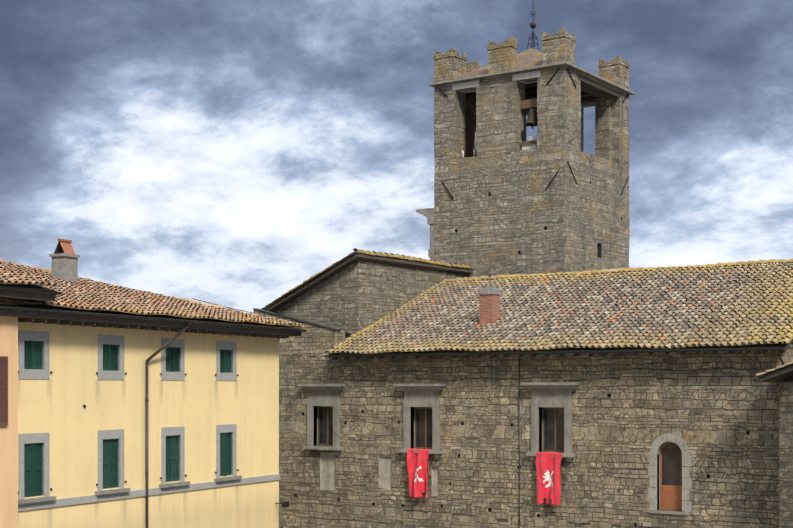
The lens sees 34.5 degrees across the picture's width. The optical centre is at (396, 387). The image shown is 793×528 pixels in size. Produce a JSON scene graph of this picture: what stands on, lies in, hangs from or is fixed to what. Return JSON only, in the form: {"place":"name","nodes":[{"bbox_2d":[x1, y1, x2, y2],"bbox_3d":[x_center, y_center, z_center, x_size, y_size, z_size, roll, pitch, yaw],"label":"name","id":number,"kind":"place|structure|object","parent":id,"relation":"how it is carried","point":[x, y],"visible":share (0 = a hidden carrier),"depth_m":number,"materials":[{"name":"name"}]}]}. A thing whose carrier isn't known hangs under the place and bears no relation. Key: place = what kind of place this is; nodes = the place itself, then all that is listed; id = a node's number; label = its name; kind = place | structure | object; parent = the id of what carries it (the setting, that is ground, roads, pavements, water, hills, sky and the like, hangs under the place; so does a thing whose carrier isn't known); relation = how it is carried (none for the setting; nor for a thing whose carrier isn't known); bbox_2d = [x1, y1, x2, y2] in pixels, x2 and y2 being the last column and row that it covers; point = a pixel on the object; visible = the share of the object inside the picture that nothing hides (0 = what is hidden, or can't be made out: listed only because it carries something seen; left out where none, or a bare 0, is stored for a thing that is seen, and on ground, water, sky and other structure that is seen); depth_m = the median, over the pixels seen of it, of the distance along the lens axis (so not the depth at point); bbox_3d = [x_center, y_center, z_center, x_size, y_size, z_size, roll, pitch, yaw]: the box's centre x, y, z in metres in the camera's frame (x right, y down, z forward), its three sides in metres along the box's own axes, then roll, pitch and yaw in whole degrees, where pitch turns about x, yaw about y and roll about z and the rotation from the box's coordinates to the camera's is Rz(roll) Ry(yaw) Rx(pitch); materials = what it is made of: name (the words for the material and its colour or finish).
{"place":"outdoors","nodes":[
{"label":"outdoors","id":0,"kind":"place"},
{"bbox_2d":[0,282,61,425],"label":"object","id":1,"kind":"object","parent":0,"point":[25,292],"visible":0.98,"depth_m":36.95,"materials":[{"name":"brown wood"}]},
{"bbox_2d":[49,239,79,282],"bbox_3d":[-12.125,-4.463,46.638,0.720,1.850,0.840,0,0,27],"label":"chimney","id":2,"kind":"object","parent":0,"point":[64,256],"visible":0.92,"depth_m":46.41,"materials":[{"name":"grey concrete"}]},
{"bbox_2d":[0,259,303,527],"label":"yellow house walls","id":3,"kind":"structure","parent":0,"point":[199,402],"depth_m":44.07,"materials":[{"name":"yellow paint"}]},
{"bbox_2d":[18,322,279,510],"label":"yellow house windows","id":4,"kind":"structure","parent":3,"relation":"attached to","point":[33,448],"depth_m":42.14,"materials":[{"name":"stone"}]},
{"bbox_2d":[0,0,792,312],"label":"sky","id":5,"kind":"structure","parent":0,"point":[228,153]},
{"bbox_2d":[756,361,792,527],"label":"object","id":6,"kind":"structure","parent":0,"point":[785,454],"depth_m":43.77,"materials":[{"name":"beige stone"}]},
{"bbox_2d":[753,366,792,381],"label":"wing roof deck","id":7,"kind":"structure","parent":6,"relation":"on","point":[782,374],"depth_m":43.68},
{"label":"ground","id":8,"kind":"structure","parent":0,"visible":0},
{"bbox_2d":[0,266,56,527],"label":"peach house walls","id":9,"kind":"structure","parent":8,"relation":"on","point":[9,444],"depth_m":37.24,"materials":[{"name":"orange paint"}]},
{"bbox_2d":[0,304,306,527],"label":"yellow house eaves","id":10,"kind":"object","parent":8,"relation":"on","point":[49,314],"visible":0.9,"depth_m":43.34,"materials":[{"name":"metal"}]},
{"bbox_2d":[261,248,472,338],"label":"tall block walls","id":11,"kind":"structure","parent":8,"relation":"on","point":[357,296],"depth_m":59.33,"materials":[{"name":"stone"}]},
{"bbox_2d":[192,298,252,312],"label":"ridge tiles","id":12,"kind":"object","parent":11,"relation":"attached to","point":[220,305],"visible":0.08,"depth_m":68.45,"materials":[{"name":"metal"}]},
{"bbox_2d":[265,253,470,312],"bbox_3d":[0.756,-4.745,66.262,5.639,2.588,17.080,0,0,35],"label":"roof eave","id":13,"kind":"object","parent":11,"relation":"on","point":[336,270],"depth_m":59.89,"materials":[{"name":"brown wood"}]},
{"bbox_2d":[254,258,792,527],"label":"stone building","id":14,"kind":"structure","parent":8,"relation":"on","point":[662,440],"depth_m":52.06,"materials":[{"name":"grey stone"}]},
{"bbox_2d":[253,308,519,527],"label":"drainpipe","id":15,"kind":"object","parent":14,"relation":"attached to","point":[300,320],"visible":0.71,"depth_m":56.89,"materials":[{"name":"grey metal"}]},
{"bbox_2d":[407,448,431,497],"bbox_3d":[0.959,3.641,54.084,1.098,2.033,0.613,0,0,35],"label":"flag","id":16,"kind":"object","parent":14,"relation":"attached to","point":[418,465],"visible":1,"depth_m":53.95,"materials":[{"name":"red fabric"}]},
{"bbox_2d":[536,452,561,503],"bbox_3d":[6.073,3.603,50.561,1.172,2.038,0.584,0,0,35],"label":"flag","id":17,"kind":"object","parent":14,"relation":"attached to","point":[548,475],"visible":1,"depth_m":50.54,"materials":[{"name":"red fabric"}]},
{"bbox_2d":[328,266,792,359],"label":"roof eave","id":18,"kind":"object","parent":14,"relation":"on","point":[777,345],"depth_m":49.59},
{"bbox_2d":[478,275,501,324],"bbox_3d":[4.061,-3.671,55.484,0.740,2.420,0.740,0,0,35],"label":"chimney","id":19,"kind":"object","parent":18,"relation":"on","point":[489,304],"visible":0.96,"depth_m":55.23,"materials":[{"name":"brick"}]},
{"bbox_2d":[323,348,785,381],"bbox_3d":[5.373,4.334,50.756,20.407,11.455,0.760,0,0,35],"label":"roof gutter","id":20,"kind":"object","parent":18,"relation":"attached to","point":[680,350],"visible":0.83,"depth_m":49.31,"materials":[{"name":"black metal"}]},
{"bbox_2d":[416,0,634,279],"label":"bell tower","id":21,"kind":"structure","parent":8,"relation":"on","point":[551,196],"depth_m":65.12,"materials":[{"name":"stone"}]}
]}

